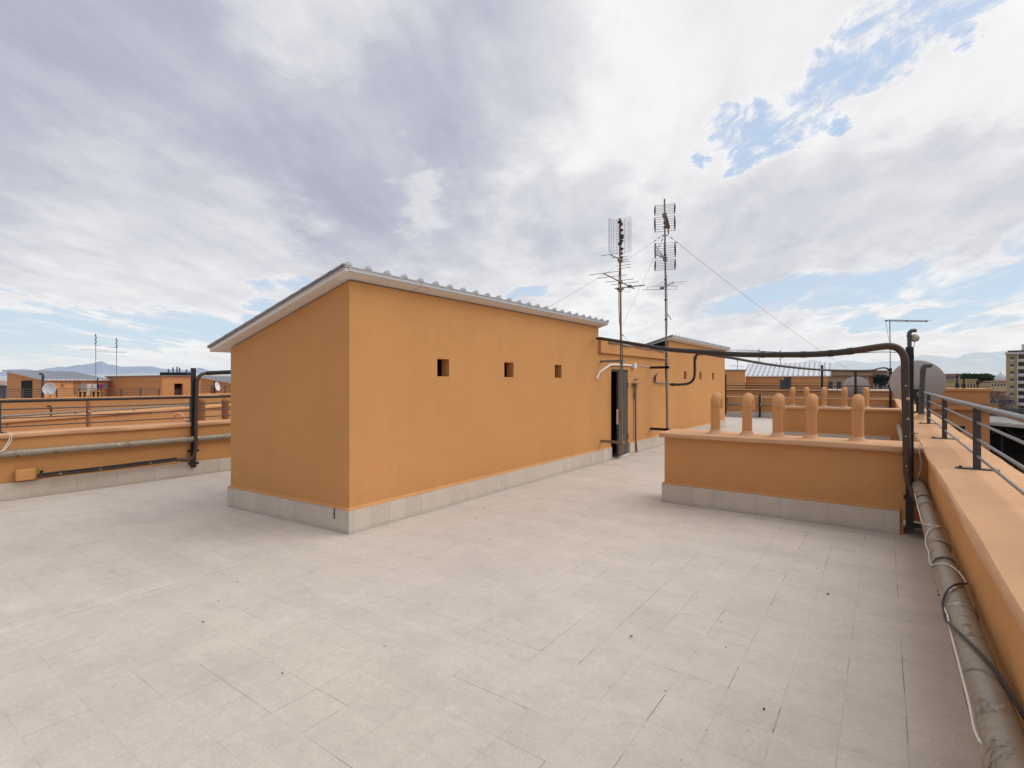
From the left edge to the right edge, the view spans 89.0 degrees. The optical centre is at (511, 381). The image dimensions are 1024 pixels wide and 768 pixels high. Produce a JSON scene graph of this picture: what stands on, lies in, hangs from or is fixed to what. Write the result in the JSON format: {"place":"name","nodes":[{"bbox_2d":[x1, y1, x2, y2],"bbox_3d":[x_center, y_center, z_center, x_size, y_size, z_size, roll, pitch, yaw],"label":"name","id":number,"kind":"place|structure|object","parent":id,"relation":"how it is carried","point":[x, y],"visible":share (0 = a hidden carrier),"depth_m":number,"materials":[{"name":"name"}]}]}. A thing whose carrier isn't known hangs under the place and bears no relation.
{"place":"outdoors","nodes":[
{"label":"outdoors","id":0,"kind":"place"},
{"bbox_2d":[0,385,6,398],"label":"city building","id":1,"kind":"structure","parent":0,"point":[4,387],"depth_m":160.00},
{"bbox_2d":[0,361,210,375],"bbox_3d":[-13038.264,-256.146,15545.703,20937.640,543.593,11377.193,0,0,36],"label":"hills","id":2,"kind":"structure","parent":0,"point":[103,367],"depth_m":12498.64,"materials":[{"name":"blue"}]},
{"bbox_2d":[0,393,230,417],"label":"neighbour building","id":3,"kind":"structure","parent":0,"point":[17,405],"depth_m":22.82,"materials":[{"name":"paint"}]},
{"bbox_2d":[0,389,42,398],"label":"railing","id":4,"kind":"object","parent":3,"relation":"on","point":[22,391],"visible":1,"depth_m":21.29,"materials":[{"name":"metal"}]},
{"bbox_2d":[39,373,44,397],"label":"vent pipe","id":5,"kind":"object","parent":3,"relation":"on","point":[42,378],"visible":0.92,"depth_m":21.88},
{"bbox_2d":[42,383,55,397],"bbox_3d":[-19.322,0.378,21.747,0.355,0.643,0.383,0,0,36],"label":"satellite dish","id":6,"kind":"object","parent":3,"relation":"on","point":[48,388],"visible":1,"depth_m":21.77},
{"bbox_2d":[2,370,110,398],"bbox_3d":[-33.498,0.554,38.500,4.982,2.792,7.331,0,0,4],"label":"rooftop hut","id":7,"kind":"object","parent":3,"relation":"on","point":[28,379],"visible":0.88,"depth_m":36.69,"materials":[{"name":"paint"}]},
{"bbox_2d":[21,380,31,397],"bbox_3d":[-33.411,0.930,35.869,1.370,2.000,0.030,0,0,24],"label":"doorway","id":8,"kind":"structure","parent":7,"relation":"in","point":[25,384],"depth_m":35.85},
{"bbox_2d":[74,382,81,393],"bbox_3d":[-31.265,0.450,37.512,0.030,0.900,0.600,0,0,4],"label":"doorway","id":9,"kind":"structure","parent":7,"relation":"in","point":[77,385],"depth_m":37.40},
{"bbox_2d":[95,333,98,375],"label":"antenna mast","id":10,"kind":"object","parent":7,"relation":"on","point":[95,353],"visible":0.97,"depth_m":40.98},
{"bbox_2d":[76,391,82,396],"bbox_3d":[-18.958,0.562,22.838,0.200,0.265,0.200,0,0,36],"label":"chimney vent","id":11,"kind":"object","parent":3,"relation":"on","point":[77,393],"visible":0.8,"depth_m":22.81,"materials":[{"name":"orange paint"}]},
{"bbox_2d":[89,391,95,396],"bbox_3d":[-18.680,0.562,23.227,0.200,0.265,0.200,0,0,36],"label":"chimney vent","id":12,"kind":"object","parent":3,"relation":"on","point":[92,393],"visible":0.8,"depth_m":23.23,"materials":[{"name":"orange paint"}]},
{"bbox_2d":[56,388,159,397],"bbox_3d":[-18.265,0.498,23.739,0.040,0.384,3.902,0,0,36],"label":"railing","id":13,"kind":"object","parent":3,"relation":"on","point":[120,392],"visible":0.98,"depth_m":23.77,"materials":[{"name":"metal"}]},
{"bbox_2d":[104,375,199,396],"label":"stair block","id":14,"kind":"structure","parent":3,"relation":"on","point":[172,384],"depth_m":36.34,"materials":[{"name":"orange paint"}]},
{"bbox_2d":[111,337,117,375],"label":"antenna mast","id":15,"kind":"object","parent":14,"relation":"on","point":[116,354],"visible":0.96,"depth_m":40.98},
{"bbox_2d":[160,367,190,374],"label":"vent pipes","id":16,"kind":"object","parent":14,"relation":"on","point":[175,373],"visible":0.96,"depth_m":37.50,"materials":[{"name":"metal"}]},
{"bbox_2d":[174,389,180,394],"bbox_3d":[-23.138,1.075,35.967,0.029,1.150,0.544,0,0,36],"label":"window pane","id":17,"kind":"structure","parent":14,"relation":"in","point":[176,391],"depth_m":35.99,"materials":[{"name":"grey glass"}]},
{"bbox_2d":[196,376,230,393],"bbox_3d":[-18.180,0.780,35.000,3.788,2.339,4.550,0,0,20],"label":"rooftop hut","id":18,"kind":"object","parent":3,"relation":"on","point":[220,380],"visible":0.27,"depth_m":33.59,"materials":[{"name":"paint"}]},
{"bbox_2d":[199,385,230,393],"bbox_3d":[-16.727,0.453,30.367,0.040,0.474,2.990,0,0,36],"label":"railing","id":19,"kind":"object","parent":3,"relation":"on","point":[224,389],"visible":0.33,"depth_m":29.93,"materials":[{"name":"metal"}]},
{"bbox_2d":[213,381,219,393],"bbox_3d":[-16.872,0.340,29.835,0.351,0.707,0.418,0,0,36],"label":"satellite dish","id":20,"kind":"object","parent":3,"relation":"on","point":[216,385],"visible":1,"depth_m":29.80,"materials":[{"name":"white paint"}]},
{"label":"washing line","id":21,"kind":"object","parent":3,"relation":"on","visible":0},
{"bbox_2d":[81,383,86,390],"bbox_3d":[-22.182,0.285,26.970,0.311,0.362,0.037,0,0,0],"label":"sheet","id":22,"kind":"object","parent":21,"relation":"hanging from","point":[83,385],"visible":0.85,"depth_m":26.97,"materials":[{"name":"fabric"}]},
{"bbox_2d":[87,384,91,394],"bbox_3d":[-21.878,0.414,26.970,0.246,0.569,0.037,0,0,0],"label":"sheet","id":23,"kind":"object","parent":21,"relation":"hanging from","point":[88,390],"visible":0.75,"depth_m":26.97,"materials":[{"name":"fabric"}]},
{"bbox_2d":[0,373,230,380],"bbox_3d":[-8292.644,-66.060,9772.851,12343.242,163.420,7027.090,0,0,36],"label":"hills","id":24,"kind":"structure","parent":0,"point":[3,378],"depth_m":8356.63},
{"bbox_2d":[0,416,982,767],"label":"terrace floor","id":25,"kind":"structure","parent":0,"point":[498,628],"depth_m":3.37,"materials":[{"name":"tile"}]},
{"bbox_2d":[207,261,730,534],"bbox_3d":[1.983,0.697,12.940,2.747,3.906,16.877,0,0,36],"label":"rooftop hut","id":26,"kind":"object","parent":25,"relation":"on","point":[366,398],"visible":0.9,"depth_m":6.68,"materials":[{"name":"orange paint"}]},
{"bbox_2d":[591,217,644,454],"bbox_3d":[2.095,-0.928,10.384,0.780,4.780,1.435,0,0,36],"label":"antenna mast","id":27,"kind":"object","parent":26,"relation":"attached to","point":[621,361],"visible":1,"depth_m":10.43,"materials":[{"name":"metal"}]},
{"bbox_2d":[617,372,627,456],"bbox_3d":[2.443,0.700,11.405,0.103,1.810,0.793,0,0,26],"label":"door","id":28,"kind":"structure","parent":26,"relation":"in","point":[625,374],"depth_m":11.42,"materials":[{"name":"grey metal"}]},
{"bbox_2d":[596,363,649,379],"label":"conduit pipe","id":29,"kind":"object","parent":26,"relation":"attached to","point":[633,365],"visible":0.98,"depth_m":11.17,"materials":[{"name":"white plastic"}]},
{"bbox_2d":[631,379,643,451],"bbox_3d":[2.908,0.780,12.074,0.140,1.701,0.410,0,0,36],"label":"drain pipe","id":30,"kind":"object","parent":26,"relation":"attached to","point":[635,392],"visible":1,"depth_m":12.05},
{"bbox_2d":[654,372,668,383],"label":"conduit pipe","id":31,"kind":"object","parent":26,"relation":"attached to","point":[655,381],"visible":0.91,"depth_m":13.17,"materials":[{"name":"black paint"}]},
{"bbox_2d":[644,199,687,430],"bbox_3d":[3.748,-1.632,12.712,0.748,5.665,1.141,0,0,-8],"label":"antenna mast","id":32,"kind":"object","parent":26,"relation":"attached to","point":[666,223],"visible":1,"depth_m":12.71,"materials":[{"name":"metal"}]},
{"bbox_2d":[549,237,659,306],"bbox_3d":[2.151,-2.453,11.123,0.024,2.244,4.478,0,0,43],"label":"guy wire","id":33,"kind":"object","parent":32,"relation":"attached to","point":[610,270],"visible":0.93,"depth_m":11.05,"materials":[{"name":"black paint"}]},
{"bbox_2d":[668,235,851,371],"bbox_3d":[8.945,-1.972,17.118,13.539,3.208,0.024,0,0,-41],"label":"guy wire","id":34,"kind":"object","parent":32,"relation":"attached to","point":[743,294],"visible":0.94,"depth_m":14.94,"materials":[{"name":"black paint"}]},
{"bbox_2d":[669,354,890,394],"bbox_3d":[9.481,-0.075,16.193,13.624,1.208,0.687,0,0,-36],"label":"overhead pipe","id":35,"kind":"object","parent":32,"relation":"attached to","point":[727,357],"visible":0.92,"depth_m":14.03,"materials":[{"name":"metal"}]},
{"bbox_2d":[202,498,939,759],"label":"leaf crumbs","id":36,"kind":"object","parent":25,"relation":"on","point":[614,589],"visible":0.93,"depth_m":4.02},
{"bbox_2d":[759,394,761,416],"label":"vent pipe","id":37,"kind":"object","parent":25,"relation":"on","point":[760,399],"visible":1,"depth_m":23.66,"materials":[{"name":"metal"}]},
{"bbox_2d":[659,429,926,533],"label":"flue wall","id":38,"kind":"structure","parent":25,"relation":"on","point":[842,482],"depth_m":6.23,"materials":[{"name":"orange paint"}]},
{"bbox_2d":[707,392,724,433],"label":"flue pipe","id":39,"kind":"object","parent":38,"relation":"on","point":[716,403],"visible":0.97,"depth_m":6.95,"materials":[{"name":"orange paint"}]},
{"bbox_2d":[738,393,756,435],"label":"flue pipe","id":40,"kind":"object","parent":38,"relation":"on","point":[748,402],"visible":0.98,"depth_m":6.72,"materials":[{"name":"orange paint"}]},
{"bbox_2d":[767,393,787,437],"bbox_3d":[3.381,0.427,6.579,0.256,0.559,0.340,0,0,59],"label":"flue pipe","id":41,"kind":"object","parent":38,"relation":"on","point":[778,404],"visible":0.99,"depth_m":6.51,"materials":[{"name":"orange paint"}]},
{"bbox_2d":[801,394,820,438],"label":"flue pipe","id":42,"kind":"object","parent":38,"relation":"on","point":[812,405],"visible":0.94,"depth_m":6.30,"materials":[{"name":"orange paint"}]},
{"bbox_2d":[846,394,868,441],"bbox_3d":[4.036,0.427,6.111,0.256,0.559,0.340,0,0,12],"label":"flue pipe","id":43,"kind":"object","parent":38,"relation":"on","point":[858,405],"visible":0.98,"depth_m":6.02,"materials":[{"name":"orange paint"}]},
{"bbox_2d":[903,347,921,530],"bbox_3d":[4.270,0.600,5.514,0.200,1.928,0.142,0,0,36],"label":"steel post","id":44,"kind":"object","parent":38,"relation":"attached to","point":[910,524],"visible":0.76,"depth_m":5.48,"materials":[{"name":"metal"}]},
{"bbox_2d":[596,337,918,501],"bbox_3d":[3.010,0.183,7.818,0.411,2.129,5.832,0,0,-23],"label":"overhead pipe","id":45,"kind":"object","parent":44,"relation":"attached to","point":[905,407],"visible":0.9,"depth_m":5.67,"materials":[{"name":"metal"}]},
{"bbox_2d":[716,350,896,352],"bbox_3d":[3.696,-0.406,7.081,0.256,0.209,3.278,0,0,-18],"label":"support wire","id":46,"kind":"object","parent":45,"relation":"attached to","point":[772,351],"visible":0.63,"depth_m":7.47,"materials":[{"name":"black paint"}]},
{"bbox_2d":[725,396,894,417],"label":"parapet wall","id":47,"kind":"structure","parent":25,"relation":"on","point":[736,410],"depth_m":23.69,"materials":[{"name":"orange paint"}]},
{"bbox_2d":[725,374,726,413],"bbox_3d":[10.106,0.596,24.603,0.100,1.849,0.290,0,0,36],"label":"steel post","id":48,"kind":"object","parent":47,"relation":"attached to","point":[725,394],"visible":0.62,"depth_m":24.48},
{"bbox_2d":[727,402,888,407],"bbox_3d":[11.235,1.034,23.864,9.950,0.107,0.103,0,0,36],"label":"duct pipe","id":49,"kind":"object","parent":47,"relation":"attached to","point":[803,404],"visible":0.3,"depth_m":22.80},
{"bbox_2d":[727,385,892,395],"bbox_3d":[11.360,0.431,24.082,10.100,0.533,0.260,0,0,36],"label":"railing","id":50,"kind":"object","parent":47,"relation":"on","point":[809,388],"visible":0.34,"depth_m":22.97,"materials":[{"name":"metal"}]},
{"bbox_2d":[821,365,822,387],"bbox_3d":[13.297,0.323,22.324,0.100,2.053,0.290,0,0,36],"label":"steel post","id":51,"kind":"object","parent":47,"relation":"attached to","point":[821,376],"visible":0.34,"depth_m":22.22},
{"bbox_2d":[854,371,856,394],"bbox_3d":[14.268,0.438,21.631,0.100,1.825,0.290,0,0,36],"label":"steel post","id":52,"kind":"object","parent":47,"relation":"attached to","point":[855,382],"visible":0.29,"depth_m":21.51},
{"bbox_2d":[843,377,869,397],"bbox_3d":[14.658,0.273,22.203,0.988,0.982,0.587,0,0,36],"label":"satellite dish","id":53,"kind":"object","parent":47,"relation":"on","point":[861,381],"visible":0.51,"depth_m":22.35,"materials":[{"name":"grey paint"}]},
{"bbox_2d":[889,368,891,407],"bbox_3d":[15.220,0.495,20.951,0.100,2.070,0.290,0,0,36],"label":"steel post","id":54,"kind":"object","parent":47,"relation":"attached to","point":[890,401],"visible":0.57,"depth_m":20.83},
{"bbox_2d":[885,319,930,367],"bbox_3d":[15.588,-1.377,20.600,1.651,2.255,0.600,0,0,0],"label":"tv aerial","id":55,"kind":"object","parent":54,"relation":"attached to","point":[889,337],"visible":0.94,"depth_m":20.60,"materials":[{"name":"metal"}]},
{"bbox_2d":[783,405,901,440],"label":"flue wall","id":56,"kind":"structure","parent":25,"relation":"on","point":[836,422],"depth_m":13.81,"materials":[{"name":"orange paint"}]},
{"bbox_2d":[789,387,795,405],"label":"flue pipe","id":57,"kind":"object","parent":56,"relation":"on","point":[792,396],"visible":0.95,"depth_m":14.63,"materials":[{"name":"orange paint"}]},
{"bbox_2d":[802,387,808,406],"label":"flue pipe","id":58,"kind":"object","parent":56,"relation":"on","point":[806,391],"visible":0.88,"depth_m":14.43,"materials":[{"name":"orange paint"}]},
{"bbox_2d":[820,387,827,406],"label":"flue pipe","id":59,"kind":"object","parent":56,"relation":"on","point":[823,395],"visible":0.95,"depth_m":14.19,"materials":[{"name":"orange paint"}]},
{"bbox_2d":[840,387,848,407],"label":"flue pipe","id":60,"kind":"object","parent":56,"relation":"on","point":[844,397],"visible":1,"depth_m":13.90,"materials":[{"name":"orange paint"}]},
{"bbox_2d":[863,387,869,407],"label":"flue pipe","id":61,"kind":"object","parent":56,"relation":"on","point":[866,393],"visible":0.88,"depth_m":13.62,"materials":[{"name":"orange paint"}]},
{"bbox_2d":[0,0,1023,371],"label":"sky","id":62,"kind":"structure","parent":0,"point":[173,172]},
{"bbox_2d":[106,382,1023,470],"bbox_3d":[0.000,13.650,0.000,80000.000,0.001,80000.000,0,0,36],"label":"ground","id":63,"kind":"structure","parent":0,"point":[1018,458],"depth_m":93.58,"materials":[{"name":"soil"}]},
{"bbox_2d":[0,419,230,501],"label":"parapet wall","id":64,"kind":"structure","parent":63,"relation":"on","point":[213,456],"depth_m":8.15,"materials":[{"name":"orange paint"}]},
{"bbox_2d":[0,432,11,451],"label":"cable","id":65,"kind":"object","parent":64,"relation":"hanging from","point":[3,449],"visible":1,"depth_m":7.19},
{"bbox_2d":[14,468,42,480],"bbox_3d":[-6.820,1.309,7.360,0.085,0.158,0.300,0,0,36],"label":"junction box","id":66,"kind":"object","parent":64,"relation":"attached to","point":[26,474],"visible":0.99,"depth_m":7.31,"materials":[{"name":"orange paint"}]},
{"bbox_2d":[0,395,230,432],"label":"railing","id":67,"kind":"object","parent":64,"relation":"on","point":[97,399],"visible":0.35,"depth_m":8.26,"materials":[{"name":"metal"}]},
{"bbox_2d":[0,433,230,457],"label":"duct pipe","id":68,"kind":"object","parent":64,"relation":"attached to","point":[58,449],"visible":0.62,"depth_m":8.05,"materials":[{"name":"metal"}]},
{"bbox_2d":[187,368,198,467],"bbox_3d":[-5.590,0.634,9.137,0.081,1.739,0.155,0,0,36],"label":"steel post","id":69,"kind":"object","parent":64,"relation":"attached to","point":[193,463],"visible":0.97,"depth_m":9.09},
{"bbox_2d":[38,370,230,477],"bbox_3d":[-4.284,0.588,9.140,5.931,1.584,1.195,0,0,-25],"label":"conduit pipe","id":70,"kind":"object","parent":69,"relation":"attached to","point":[100,468],"visible":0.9,"depth_m":8.62,"materials":[{"name":"metal"}]},
{"bbox_2d":[1,403,230,431],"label":"courtyard wall","id":71,"kind":"structure","parent":63,"relation":"on","point":[52,420],"depth_m":12.11,"materials":[{"name":"paint"}]},
{"bbox_2d":[86,401,90,426],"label":"drain pipe","id":72,"kind":"object","parent":71,"relation":"attached to","point":[88,411],"visible":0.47,"depth_m":9.57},
{"bbox_2d":[1,404,206,417],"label":"service pipe","id":73,"kind":"object","parent":71,"relation":"on","point":[64,412],"visible":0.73,"depth_m":11.62,"materials":[{"name":"metal"}]},
{"bbox_2d":[872,374,888,387],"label":"evergreen tree","id":74,"kind":"object","parent":63,"relation":"on","point":[881,379],"visible":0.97,"depth_m":129.10,"materials":[{"name":"green plant"}]},
{"bbox_2d":[894,398,1023,727],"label":"parapet wall","id":75,"kind":"structure","parent":63,"relation":"on","point":[980,514],"depth_m":2.72,"materials":[{"name":"orange paint"}]},
{"bbox_2d":[896,423,901,440],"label":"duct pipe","id":76,"kind":"object","parent":75,"relation":"attached to","point":[899,428],"visible":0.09,"depth_m":11.20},
{"bbox_2d":[907,329,919,346],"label":"vent pipe","id":77,"kind":"object","parent":75,"relation":"on","point":[911,338],"visible":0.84,"depth_m":11.02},
{"bbox_2d":[889,360,946,413],"bbox_3d":[8.989,0.104,11.494,1.061,1.196,2.074,0,0,36],"label":"satellite dish","id":78,"kind":"object","parent":75,"relation":"on","point":[936,382],"visible":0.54,"depth_m":12.07,"materials":[{"name":"grey paint"}]},
{"bbox_2d":[914,363,931,419],"bbox_3d":[7.534,0.181,9.597,0.375,1.047,0.375,0,0,36],"label":"vent pipe","id":79,"kind":"object","parent":75,"relation":"on","point":[920,415],"visible":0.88,"depth_m":9.56,"materials":[{"name":"metal"}]},
{"bbox_2d":[912,478,1023,767],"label":"duct pipe","id":80,"kind":"object","parent":75,"relation":"attached to","point":[1000,728],"visible":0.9,"depth_m":1.91,"materials":[{"name":"metal"}]},
{"bbox_2d":[914,444,982,744],"bbox_3d":[2.895,0.895,3.550,0.141,0.480,5.059,0,0,36],"label":"cable","id":81,"kind":"object","parent":80,"relation":"attached to","point":[968,700],"visible":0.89,"depth_m":2.18,"materials":[{"name":"plastic"}]},
{"bbox_2d":[941,582,1023,718],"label":"cable","id":82,"kind":"object","parent":80,"relation":"on","point":[990,664],"visible":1,"depth_m":1.97,"materials":[{"name":"plastic"}]},
{"bbox_2d":[919,391,1023,495],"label":"railing","id":83,"kind":"object","parent":75,"relation":"on","point":[976,435],"visible":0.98,"depth_m":4.13,"materials":[{"name":"metal"}]},
{"bbox_2d":[959,373,995,387],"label":"umbrella pine","id":84,"kind":"object","parent":63,"relation":"on","point":[982,377],"visible":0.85,"depth_m":187.51,"materials":[{"name":"green plant"}]},
{"bbox_2d":[990,392,1012,407],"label":"bare tree","id":85,"kind":"object","parent":63,"relation":"on","point":[994,397],"visible":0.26,"depth_m":138.43,"materials":[{"name":"brown plant"}]},
{"bbox_2d":[993,397,1011,407],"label":"bare tree","id":86,"kind":"object","parent":63,"relation":"on","point":[1002,403],"visible":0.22,"depth_m":128.53,"materials":[{"name":"brown plant"}]},
{"bbox_2d":[994,399,1011,404],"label":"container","id":87,"kind":"object","parent":63,"relation":"on","point":[1003,401],"visible":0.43,"depth_m":148.66,"materials":[{"name":"paint"}]},
{"bbox_2d":[991,390,1019,407],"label":"bare tree","id":88,"kind":"object","parent":63,"relation":"on","point":[1011,399],"visible":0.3,"depth_m":158.53,"materials":[{"name":"brown plant"}]},
{"bbox_2d":[990,407,1023,461],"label":"shed","id":89,"kind":"structure","parent":63,"relation":"on","point":[1002,443],"depth_m":96.72,"materials":[{"name":"concrete"}]},
{"bbox_2d":[991,394,1023,407],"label":"bare tree","id":90,"kind":"object","parent":63,"relation":"on","point":[1006,399],"visible":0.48,"depth_m":148.45,"materials":[{"name":"brown plant"}]},
{"bbox_2d":[1010,463,1023,473],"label":"scrub","id":91,"kind":"object","parent":63,"relation":"on","point":[1022,471],"visible":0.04,"depth_m":79.03,"materials":[{"name":"green plant"}]},
{"bbox_3d":[-6.119,7.350,10.575,1.550,12.600,4.900,0,0,36],"label":"flue ledge","id":92,"kind":"object","parent":63,"relation":"on","visible":0},
{"bbox_2d":[172,413,184,421],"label":"flue pipe","id":93,"kind":"object","parent":92,"relation":"on","point":[176,414],"visible":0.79,"depth_m":10.58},
{"bbox_2d":[198,398,205,420],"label":"flue pipe","id":94,"kind":"object","parent":92,"relation":"on","point":[201,406],"visible":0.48,"depth_m":10.74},
{"bbox_2d":[221,398,229,418],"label":"flue pipe","id":95,"kind":"object","parent":92,"relation":"on","point":[225,406],"visible":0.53,"depth_m":10.74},
{"bbox_2d":[725,370,745,388],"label":"stair block","id":96,"kind":"structure","parent":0,"point":[735,377],"depth_m":37.50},
{"bbox_2d":[727,389,898,398],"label":"neighbour building","id":97,"kind":"structure","parent":0,"point":[834,393],"depth_m":33.18,"materials":[{"name":"paint"}]},
{"bbox_2d":[745,362,830,389],"bbox_3d":[20.313,-0.427,38.519,5.573,2.055,3.576,0,0,31],"label":"rooftop hut","id":98,"kind":"object","parent":97,"relation":"on","point":[758,374],"visible":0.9,"depth_m":37.67,"materials":[{"name":"metal"}]},
{"bbox_2d":[780,377,790,389],"bbox_3d":[19.494,0.158,37.121,0.679,0.884,0.040,0,0,31],"label":"doorway","id":99,"kind":"structure","parent":98,"relation":"in","point":[786,381],"depth_m":37.10,"materials":[{"name":"grey metal"}]},
{"bbox_2d":[727,383,888,389],"bbox_3d":[12.968,0.304,36.573,22.600,0.432,0.040,0,0,36],"label":"railing","id":100,"kind":"object","parent":97,"relation":"on","point":[745,387],"visible":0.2,"depth_m":34.08,"materials":[{"name":"metal"}]},
{"bbox_2d":[831,371,850,372],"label":"city building","id":101,"kind":"structure","parent":0,"point":[840,371],"depth_m":150.00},
{"bbox_2d":[828,373,871,388],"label":"city building","id":102,"kind":"structure","parent":0,"point":[840,379],"depth_m":80.00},
{"bbox_2d":[851,371,870,372],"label":"city building","id":103,"kind":"structure","parent":0,"point":[862,372],"depth_m":170.00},
{"bbox_2d":[869,374,875,388],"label":"city building","id":104,"kind":"structure","parent":0,"point":[870,381],"depth_m":90.00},
{"bbox_2d":[871,372,888,387],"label":"city building","id":105,"kind":"structure","parent":0,"point":[884,373],"depth_m":180.00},
{"bbox_2d":[801,351,1007,369],"bbox_3d":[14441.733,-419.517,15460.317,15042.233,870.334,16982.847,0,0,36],"label":"hills","id":106,"kind":"structure","parent":0,"point":[983,359],"depth_m":13604.81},
{"bbox_2d":[887,365,1005,375],"bbox_3d":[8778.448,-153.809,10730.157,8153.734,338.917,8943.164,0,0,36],"label":"hills","id":107,"kind":"structure","parent":0,"point":[955,369],"depth_m":9806.10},
{"bbox_2d":[924,373,998,451],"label":"stair block","id":108,"kind":"structure","parent":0,"point":[980,396],"depth_m":43.91,"materials":[{"name":"orange paint"}]},
{"bbox_2d":[946,379,977,387],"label":"city building","id":109,"kind":"structure","parent":0,"point":[970,385],"depth_m":160.00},
{"bbox_2d":[976,382,1005,398],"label":"city building","id":110,"kind":"structure","parent":0,"point":[1000,386],"depth_m":330.00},
{"bbox_2d":[990,391,1006,403],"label":"city building","id":111,"kind":"structure","parent":0,"point":[1000,392],"depth_m":185.41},
{"bbox_2d":[994,372,1005,378],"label":"domed church","id":112,"kind":"structure","parent":0,"point":[1000,375],"depth_m":1491.93,"materials":[{"name":"grey stone"}]},
{"bbox_2d":[1005,344,1023,408],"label":"apartment tower","id":113,"kind":"structure","parent":0,"point":[1014,374],"depth_m":217.92,"materials":[{"name":"beige concrete"}]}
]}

